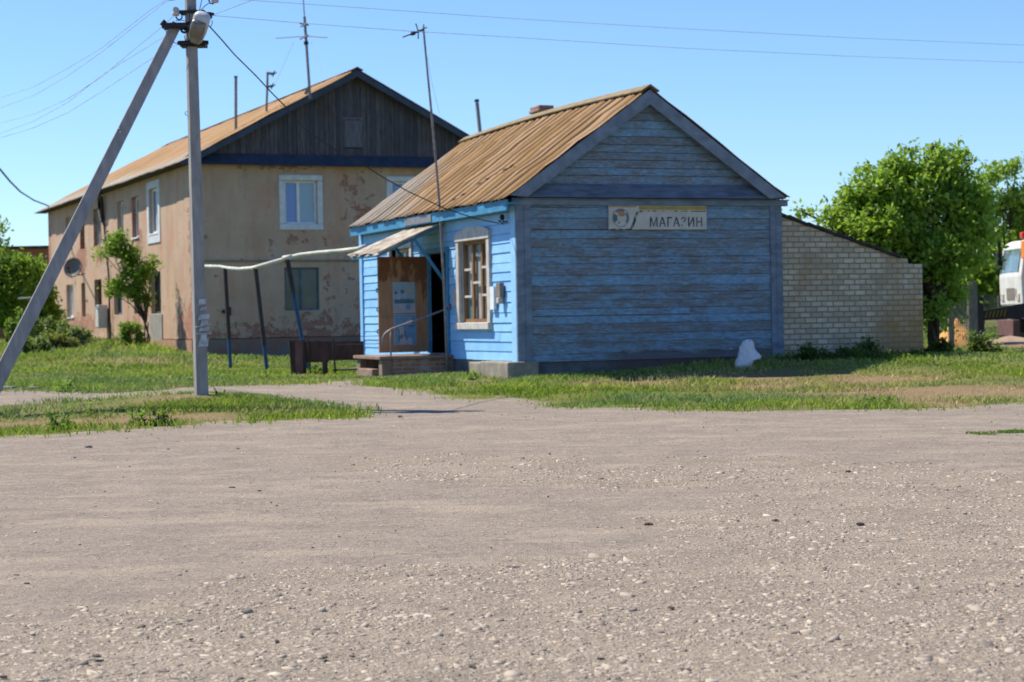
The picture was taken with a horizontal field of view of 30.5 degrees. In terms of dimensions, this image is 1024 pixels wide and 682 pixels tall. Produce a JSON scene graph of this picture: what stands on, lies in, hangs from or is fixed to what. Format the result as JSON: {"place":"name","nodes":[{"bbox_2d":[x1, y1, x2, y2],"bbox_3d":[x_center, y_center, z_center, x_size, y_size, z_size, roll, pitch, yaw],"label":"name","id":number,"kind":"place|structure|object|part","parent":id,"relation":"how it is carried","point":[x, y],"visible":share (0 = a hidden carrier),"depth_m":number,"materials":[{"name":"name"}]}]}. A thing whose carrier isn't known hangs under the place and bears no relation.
{"place":"outdoors","nodes":[
{"label":"outdoors","id":0,"kind":"place"},
{"bbox_2d":[0,379,549,415],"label":"dirt path","id":1,"kind":"structure","parent":0,"point":[389,401],"depth_m":28.89,"materials":[{"name":"grey soil"}]},
{"bbox_2d":[0,399,1023,681],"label":"gravel yard","id":2,"kind":"structure","parent":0,"point":[40,477],"depth_m":12.82,"materials":[{"name":"grey gravel"}]},
{"bbox_2d":[92,654,101,657],"bbox_3d":[-1.942,1.475,8.786,0.044,0.019,0.070,5,-5,-17],"label":"loose stone","id":3,"kind":"object","parent":2,"relation":"on","point":[96,655],"visible":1,"depth_m":8.77,"materials":[{"name":"grey stone"}]},
{"bbox_2d":[966,430,999,434],"bbox_3d":[4.993,0.984,20.065,0.426,0.057,0.515,-1,1,0],"label":"grass patch","id":4,"kind":"object","parent":2,"relation":"on","point":[984,432],"visible":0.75,"depth_m":20.00,"materials":[{"name":"green plant"}]},
{"bbox_2d":[990,428,1023,433],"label":"grass patch","id":5,"kind":"object","parent":2,"relation":"on","point":[1014,430],"visible":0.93,"depth_m":20.15,"materials":[{"name":"green plant"}]},
{"bbox_2d":[0,316,1023,438],"bbox_3d":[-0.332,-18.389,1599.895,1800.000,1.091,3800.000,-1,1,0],"label":"ground","id":6,"kind":"structure","parent":0,"point":[790,372],"depth_m":30.47,"materials":[{"name":"green plant"}]},
{"bbox_2d":[0,215,14,266],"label":"leafy tree","id":7,"kind":"object","parent":6,"relation":"on","point":[5,244],"visible":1,"depth_m":63.90,"materials":[{"name":"green plant"}]},
{"bbox_2d":[3,385,25,388],"bbox_3d":[-8.857,0.844,33.408,0.504,0.108,0.240,-1,1,0],"label":"scrap plate","id":8,"kind":"object","parent":6,"relation":"on","point":[11,387],"visible":0.31,"depth_m":33.32,"materials":[{"name":"metal"}]},
{"bbox_2d":[3,306,38,339],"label":"shrub","id":9,"kind":"object","parent":6,"relation":"on","point":[11,325],"visible":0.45,"depth_m":59.90,"materials":[{"name":"green plant"}]},
{"bbox_2d":[0,246,46,341],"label":"bush","id":10,"kind":"object","parent":6,"relation":"on","point":[14,284],"visible":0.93,"depth_m":67.42,"materials":[{"name":"green plant"}]},
{"bbox_2d":[0,246,48,338],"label":"brick shed","id":11,"kind":"structure","parent":6,"relation":"on","point":[44,250],"depth_m":91.95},
{"bbox_2d":[18,297,36,337],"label":"pale pipe rail","id":12,"kind":"object","parent":6,"relation":"on","point":[25,298],"visible":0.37,"depth_m":62.34,"materials":[{"name":"white metal"}]},
{"bbox_2d":[20,333,52,353],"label":"shrub","id":13,"kind":"object","parent":6,"relation":"on","point":[40,342],"visible":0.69,"depth_m":55.91,"materials":[{"name":"green plant"}]},
{"bbox_2d":[13,252,71,336],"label":"bush","id":14,"kind":"object","parent":6,"relation":"on","point":[51,307],"visible":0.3,"depth_m":71.83,"materials":[{"name":"green plant"}]},
{"bbox_2d":[31,314,70,341],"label":"shrub","id":15,"kind":"object","parent":6,"relation":"on","point":[51,324],"visible":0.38,"depth_m":61.94,"materials":[{"name":"green plant"}]},
{"bbox_2d":[45,406,75,430],"bbox_3d":[-5.687,0.986,23.638,0.398,0.345,0.406,-1,1,0],"label":"weed plant","id":16,"kind":"object","parent":6,"relation":"on","point":[50,414],"visible":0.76,"depth_m":23.59,"materials":[{"name":"green plant"}]},
{"bbox_2d":[39,329,86,349],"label":"shrub","id":17,"kind":"object","parent":6,"relation":"on","point":[59,340],"visible":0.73,"depth_m":57.90,"materials":[{"name":"green plant"}]},
{"bbox_2d":[51,373,80,391],"bbox_3d":[-7.501,0.720,31.569,0.471,0.368,0.476,-1,1,-32],"label":"weed plant","id":18,"kind":"object","parent":6,"relation":"on","point":[59,384],"visible":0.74,"depth_m":31.54,"materials":[{"name":"green plant"}]},
{"bbox_2d":[55,323,96,345],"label":"shrub","id":19,"kind":"object","parent":6,"relation":"on","point":[83,336],"visible":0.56,"depth_m":59.93,"materials":[{"name":"green plant"}]},
{"bbox_2d":[86,402,94,413],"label":"weed plant","id":20,"kind":"object","parent":6,"relation":"on","point":[90,409],"visible":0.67,"depth_m":24.98,"materials":[{"name":"green plant"}]},
{"bbox_2d":[0,0,218,394],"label":"utility pole","id":21,"kind":"object","parent":6,"relation":"on","point":[20,335],"visible":0.88,"depth_m":26.79,"materials":[{"name":"concrete"}]},
{"bbox_2d":[0,37,163,133],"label":"power cable","id":22,"kind":"object","parent":21,"relation":"attached to","point":[86,87],"visible":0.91,"depth_m":30.15,"materials":[{"name":"rubber"}]},
{"bbox_2d":[1,0,165,97],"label":"power cable","id":23,"kind":"object","parent":21,"relation":"attached to","point":[93,52],"visible":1,"depth_m":29.14,"materials":[{"name":"rubber"}]},
{"bbox_2d":[0,0,167,107],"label":"power cable","id":24,"kind":"object","parent":21,"relation":"attached to","point":[92,58],"visible":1,"depth_m":29.31,"materials":[{"name":"rubber"}]},
{"bbox_2d":[2,16,172,122],"bbox_3d":[-8.443,-4.342,32.941,0.159,0.727,14.003,-1,1,-30],"label":"power cable","id":25,"kind":"object","parent":21,"relation":"attached to","point":[97,79],"visible":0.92,"depth_m":29.57,"materials":[{"name":"rubber"}]},
{"bbox_2d":[1,40,184,137],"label":"power cable","id":26,"kind":"object","parent":21,"relation":"attached to","point":[85,101],"visible":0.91,"depth_m":30.19,"materials":[{"name":"rubber"}]},
{"bbox_2d":[189,11,210,44],"bbox_3d":[-4.429,-4.451,26.712,0.321,0.464,0.492,-1,1,0],"label":"street lamp","id":27,"kind":"object","parent":21,"relation":"attached to","point":[199,25],"visible":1,"depth_m":26.52,"materials":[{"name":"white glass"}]},
{"bbox_2d":[212,15,1023,62],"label":"power cable","id":28,"kind":"object","parent":21,"relation":"attached to","point":[591,42],"visible":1,"depth_m":34.01,"materials":[{"name":"rubber"}]},
{"bbox_2d":[252,0,1014,44],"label":"power cable","id":29,"kind":"object","parent":21,"relation":"attached to","point":[611,24],"visible":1,"depth_m":34.36,"materials":[{"name":"rubber"}]},
{"bbox_2d":[90,227,163,344],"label":"young tree","id":30,"kind":"object","parent":6,"relation":"on","point":[130,255],"visible":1,"depth_m":61.83,"materials":[{"name":"green plant"}]},
{"bbox_2d":[116,320,146,347],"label":"shrub","id":31,"kind":"object","parent":6,"relation":"on","point":[128,329],"visible":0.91,"depth_m":62.43,"materials":[{"name":"green plant"}]},
{"bbox_2d":[127,409,148,425],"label":"weed plant","id":32,"kind":"object","parent":6,"relation":"on","point":[140,415],"visible":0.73,"depth_m":23.81,"materials":[{"name":"green plant"}]},
{"bbox_2d":[148,409,177,426],"bbox_3d":[-4.423,0.978,23.764,0.376,0.251,0.377,-1,1,0],"label":"weed plant","id":33,"kind":"object","parent":6,"relation":"on","point":[160,417],"visible":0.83,"depth_m":23.73,"materials":[{"name":"green plant"}]},
{"bbox_2d":[213,388,225,394],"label":"weed plant","id":34,"kind":"object","parent":6,"relation":"on","point":[217,393],"visible":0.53,"depth_m":27.10,"materials":[{"name":"green plant"}]},
{"bbox_2d":[34,67,468,356],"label":"apartment building","id":35,"kind":"structure","parent":6,"relation":"on","point":[278,181],"depth_m":61.81,"materials":[{"name":"paint"}]},
{"bbox_2d":[0,168,48,205],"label":"power cable","id":36,"kind":"object","parent":35,"relation":"attached to","point":[4,174],"visible":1,"depth_m":64.41,"materials":[{"name":"grey rubber"}]},
{"bbox_2d":[67,285,73,317],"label":"window","id":37,"kind":"structure","parent":35,"relation":"in","point":[71,295],"depth_m":80.39,"materials":[{"name":"white plastic"}]},
{"bbox_2d":[64,257,81,277],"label":"satellite dish","id":38,"kind":"object","parent":35,"relation":"attached to","point":[72,267],"visible":1,"depth_m":76.97,"materials":[{"name":"grey metal"}]},
{"bbox_2d":[97,209,100,244],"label":"window","id":39,"kind":"structure","parent":35,"relation":"in","point":[98,221],"depth_m":74.71,"materials":[{"name":"grey glass"}]},
{"bbox_2d":[98,280,101,304],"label":"window","id":40,"kind":"structure","parent":35,"relation":"in","point":[99,281],"depth_m":74.84,"materials":[{"name":"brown wood"}]},
{"bbox_2d":[95,305,107,327],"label":"meter cabinet","id":41,"kind":"object","parent":35,"relation":"attached to","point":[101,314],"visible":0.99,"depth_m":72.17,"materials":[{"name":"grey metal"}]},
{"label":"door","id":42,"kind":"part","parent":41,"relation":"part of","materials":[{"name":"white metal"}]},
{"bbox_2d":[118,292,121,314],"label":"window","id":43,"kind":"structure","parent":35,"relation":"in","point":[119,301],"depth_m":71.35,"materials":[{"name":"grey glass"}]},
{"bbox_2d":[121,202,123,231],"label":"window","id":44,"kind":"structure","parent":35,"relation":"in","point":[122,226],"depth_m":70.46,"materials":[{"name":"white plastic"}]},
{"bbox_2d":[131,197,138,238],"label":"window","id":45,"kind":"structure","parent":35,"relation":"in","point":[137,220],"depth_m":68.08,"materials":[{"name":"white plastic"}]},
{"bbox_2d":[146,179,160,244],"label":"window","id":46,"kind":"structure","parent":35,"relation":"in","point":[155,237],"depth_m":65.04,"materials":[{"name":"white plastic"}]},
{"bbox_2d":[155,272,160,313],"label":"window","id":47,"kind":"structure","parent":35,"relation":"in","point":[158,279],"depth_m":65.50,"materials":[{"name":"black glass"}]},
{"bbox_2d":[234,76,237,129],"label":"roof rod","id":48,"kind":"object","parent":35,"relation":"attached to","point":[235,102],"visible":0.83,"depth_m":62.18,"materials":[{"name":"grey metal"}]},
{"bbox_2d":[265,70,276,110],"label":"roof antenna","id":49,"kind":"object","parent":35,"relation":"on","point":[268,85],"visible":0.98,"depth_m":62.28,"materials":[{"name":"grey metal"}]},
{"bbox_2d":[275,0,326,98],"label":"roof antenna","id":50,"kind":"object","parent":35,"relation":"on","point":[308,88],"visible":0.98,"depth_m":58.19,"materials":[{"name":"grey metal"}]},
{"bbox_2d":[279,174,322,229],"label":"window","id":51,"kind":"structure","parent":35,"relation":"in","point":[297,199],"depth_m":61.49,"materials":[{"name":"white plastic"}]},
{"bbox_2d":[284,267,318,310],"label":"window","id":52,"kind":"structure","parent":35,"relation":"in","point":[306,282],"depth_m":61.56,"materials":[{"name":"teal glass"}]},
{"bbox_2d":[386,176,415,197],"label":"window","id":53,"kind":"structure","parent":35,"relation":"in","point":[391,188],"depth_m":62.70,"materials":[{"name":"white plastic"}]},
{"bbox_2d":[205,244,366,369],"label":"gas pipe","id":54,"kind":"object","parent":6,"relation":"on","point":[285,258],"visible":0.85,"depth_m":42.25,"materials":[{"name":"white metal"}]},
{"bbox_2d":[307,362,323,373],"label":"weed plant","id":55,"kind":"object","parent":6,"relation":"on","point":[314,368],"visible":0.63,"depth_m":39.19,"materials":[{"name":"green plant"}]},
{"bbox_2d":[289,336,378,374],"bbox_3d":[-3.112,0.338,38.785,1.556,0.912,2.920,-2,1,-45],"label":"bench","id":56,"kind":"object","parent":6,"relation":"on","point":[302,353],"visible":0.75,"depth_m":39.30,"materials":[{"name":"brown wood"}]},
{"bbox_2d":[403,24,448,372],"bbox_3d":[-1.747,-2.699,36.242,0.728,6.851,0.717,-1,1,24],"label":"antenna mast","id":57,"kind":"object","parent":6,"relation":"on","point":[441,232],"visible":0.89,"depth_m":36.34,"materials":[{"name":"grey metal"}]},
{"bbox_2d":[467,369,478,380],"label":"weed plant","id":58,"kind":"object","parent":6,"relation":"on","point":[470,377],"visible":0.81,"depth_m":33.09,"materials":[{"name":"green plant"}]},
{"bbox_2d":[347,84,789,378],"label":"wooden shop","id":59,"kind":"structure","parent":6,"relation":"on","point":[586,289],"depth_m":34.48,"materials":[{"name":"wood"}]},
{"bbox_2d":[376,257,427,352],"bbox_3d":[-2.171,-0.733,37.635,1.139,1.915,0.074,-1,1,-21],"label":"door","id":60,"kind":"structure","parent":59,"relation":"in","point":[390,270],"depth_m":37.59,"materials":[{"name":"brown metal"}]},
{"bbox_2d":[394,314,416,344],"bbox_3d":[-2.140,-0.231,37.626,0.470,0.620,0.013,-1,1,-21],"label":"poster","id":61,"kind":"object","parent":60,"relation":"attached to","point":[405,335],"visible":0.94,"depth_m":37.62,"materials":[{"name":"paper"}]},
{"bbox_2d":[393,282,415,312],"bbox_3d":[-2.161,-0.870,37.615,0.470,0.620,0.012,-1,1,-21],"label":"poster","id":62,"kind":"object","parent":59,"relation":"attached to","point":[403,297],"visible":1,"depth_m":37.61,"materials":[{"name":"white paper"}]},
{"bbox_2d":[387,241,444,319],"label":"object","id":63,"kind":"structure","parent":59,"relation":"in","point":[436,282],"depth_m":39.07,"materials":[{"name":"black glass"}]},
{"bbox_2d":[451,289,455,305],"bbox_3d":[-1.130,-0.839,36.393,0.007,0.330,0.240,-1,1,-21],"label":"paper notice","id":64,"kind":"object","parent":59,"relation":"attached to","point":[453,293],"visible":1,"depth_m":36.39,"materials":[{"name":"white paper"}]},
{"bbox_2d":[454,226,492,329],"bbox_3d":[-0.395,-1.193,35.437,0.850,1.935,1.870,-1,1,-21],"label":"window","id":65,"kind":"structure","parent":59,"relation":"in","point":[476,259],"depth_m":35.54,"materials":[{"name":"white wood"}]},
{"bbox_2d":[474,99,481,131],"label":"roof rod","id":66,"kind":"object","parent":59,"relation":"attached to","point":[478,114],"visible":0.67,"depth_m":56.00,"materials":[{"name":"grey metal"}]},
{"bbox_2d":[490,287,496,309],"bbox_3d":[-0.343,-0.782,34.280,0.060,0.420,0.210,-1,1,-21],"label":"notice box","id":67,"kind":"object","parent":59,"relation":"attached to","point":[493,304],"visible":1,"depth_m":34.19,"materials":[{"name":"white plastic"}]},
{"bbox_2d":[496,283,503,303],"bbox_3d":[-0.224,-0.860,33.891,0.105,0.380,0.200,-1,1,-21],"label":"meter box","id":68,"kind":"object","parent":59,"relation":"attached to","point":[500,290],"visible":1,"depth_m":33.82,"materials":[{"name":"metal"}]},
{"bbox_2d":[498,214,506,223],"bbox_3d":[-0.182,-2.182,33.711,0.150,0.173,0.255,-1,1,-21],"label":"wall insulator","id":69,"kind":"object","parent":59,"relation":"attached to","point":[502,217],"depth_m":33.61,"materials":[{"name":"black ceramic"}]},
{"bbox_2d":[209,25,501,223],"bbox_3d":[-2.332,-3.312,30.329,0.234,2.602,7.836,-1,1,32],"label":"power cable","id":70,"kind":"object","parent":69,"relation":"attached to","point":[335,149],"visible":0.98,"depth_m":29.64,"materials":[{"name":"black rubber"}]},
{"bbox_2d":[608,205,706,229],"bbox_3d":[2.658,-2.245,34.209,1.970,0.438,0.038,-1,1,-21],"label":"shop sign","id":71,"kind":"object","parent":59,"relation":"attached to","point":[657,217],"visible":1,"depth_m":34.19,"materials":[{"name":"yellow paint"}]},
{"bbox_2d":[735,339,760,367],"bbox_3d":[4.204,0.277,33.587,0.374,0.620,0.447,-2,1,-44],"label":"sack","id":72,"kind":"object","parent":6,"relation":"on","point":[748,353],"visible":0.85,"depth_m":33.50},
{"bbox_2d":[769,342,865,360],"bbox_3d":[5.574,0.240,34.276,1.810,0.475,0.781,-1,1,0],"label":"shrub","id":73,"kind":"object","parent":6,"relation":"on","point":[810,352],"visible":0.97,"depth_m":34.22,"materials":[{"name":"green plant"}]},
{"bbox_2d":[782,213,923,354],"bbox_3d":[5.234,-0.919,39.062,3.130,3.096,7.120,-1,1,-21],"label":"brick annex","id":74,"kind":"object","parent":6,"relation":"on","point":[842,290],"visible":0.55,"depth_m":35.73,"materials":[{"name":"beige brick"}]},
{"bbox_2d":[819,344,892,358],"bbox_3d":[6.313,0.288,34.562,1.444,0.484,0.813,-1,1,0],"label":"shrub","id":75,"kind":"object","parent":6,"relation":"on","point":[869,354],"visible":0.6,"depth_m":34.50,"materials":[{"name":"green plant"}]},
{"bbox_2d":[848,332,883,353],"bbox_3d":[6.657,0.130,35.253,0.730,0.599,0.705,-1,1,0],"label":"shrub","id":76,"kind":"object","parent":6,"relation":"on","point":[869,344],"visible":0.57,"depth_m":35.14,"materials":[{"name":"green plant"}]},
{"bbox_2d":[864,395,895,404],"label":"weed plant","id":77,"kind":"object","parent":6,"relation":"on","point":[872,398],"visible":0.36,"depth_m":24.82,"materials":[{"name":"green plant"}]},
{"bbox_2d":[782,135,1011,348],"bbox_3d":[7.998,-1.881,38.435,4.312,4.666,2.966,-1,1,-17],"label":"leafy tree","id":78,"kind":"object","parent":6,"relation":"on","point":[892,205],"visible":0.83,"depth_m":38.11,"materials":[{"name":"green plant"}]},
{"bbox_2d":[876,347,929,355],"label":"shrub","id":79,"kind":"object","parent":6,"relation":"on","point":[912,351],"visible":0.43,"depth_m":35.38,"materials":[{"name":"green plant"}]},
{"bbox_2d":[923,337,964,352],"bbox_3d":[8.631,0.159,37.973,1.066,0.539,0.674,-1,1,0],"label":"shrub","id":80,"kind":"object","parent":6,"relation":"on","point":[944,345],"visible":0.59,"depth_m":37.95,"materials":[{"name":"green plant"}]},
{"bbox_2d":[940,318,967,348],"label":"sand pile","id":81,"kind":"object","parent":6,"relation":"on","point":[943,334],"visible":0.2,"depth_m":44.88,"materials":[{"name":"sand"}]},
{"bbox_2d":[948,278,977,348],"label":"wooden gate frame","id":82,"kind":"object","parent":6,"relation":"on","point":[973,319],"visible":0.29,"depth_m":43.94,"materials":[{"name":"grey wood"}]},
{"bbox_2d":[923,295,1006,337],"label":"fence","id":83,"kind":"object","parent":6,"relation":"on","point":[997,299],"visible":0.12,"depth_m":53.99,"materials":[{"name":"grey metal"}]},
{"bbox_2d":[940,225,1022,330],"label":"leafy tree","id":84,"kind":"object","parent":6,"relation":"on","point":[988,286],"visible":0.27,"depth_m":57.45,"materials":[{"name":"green plant"}]},
{"bbox_2d":[961,329,1006,352],"bbox_3d":[10.090,0.073,40.011,0.989,0.815,0.719,-1,1,0],"label":"shrub","id":85,"kind":"object","parent":6,"relation":"on","point":[977,344],"visible":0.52,"depth_m":39.96,"materials":[{"name":"green plant"}]},
{"bbox_2d":[971,151,1023,255],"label":"leafy tree","id":86,"kind":"object","parent":6,"relation":"on","point":[1013,218],"visible":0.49,"depth_m":53.78,"materials":[{"name":"green plant"}]},
{"bbox_2d":[985,335,1023,344],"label":"earth mound","id":87,"kind":"object","parent":6,"relation":"on","point":[1009,340],"visible":0.35,"depth_m":46.10,"materials":[{"name":"beige soil"}]},
{"bbox_2d":[977,297,1023,339],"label":"striped beam","id":88,"kind":"structure","parent":87,"relation":"on","point":[1012,311],"depth_m":46.00,"materials":[{"name":"black metal"}]},
{"bbox_2d":[996,232,1023,337],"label":"crane truck","id":89,"kind":"object","parent":6,"relation":"on","point":[1011,277],"visible":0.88,"depth_m":51.00,"materials":[{"name":"white metal"}]},
{"bbox_2d":[0,0,1023,254],"label":"sky","id":90,"kind":"structure","parent":0,"point":[802,120],"materials":[{"name":"blue"}]}
]}

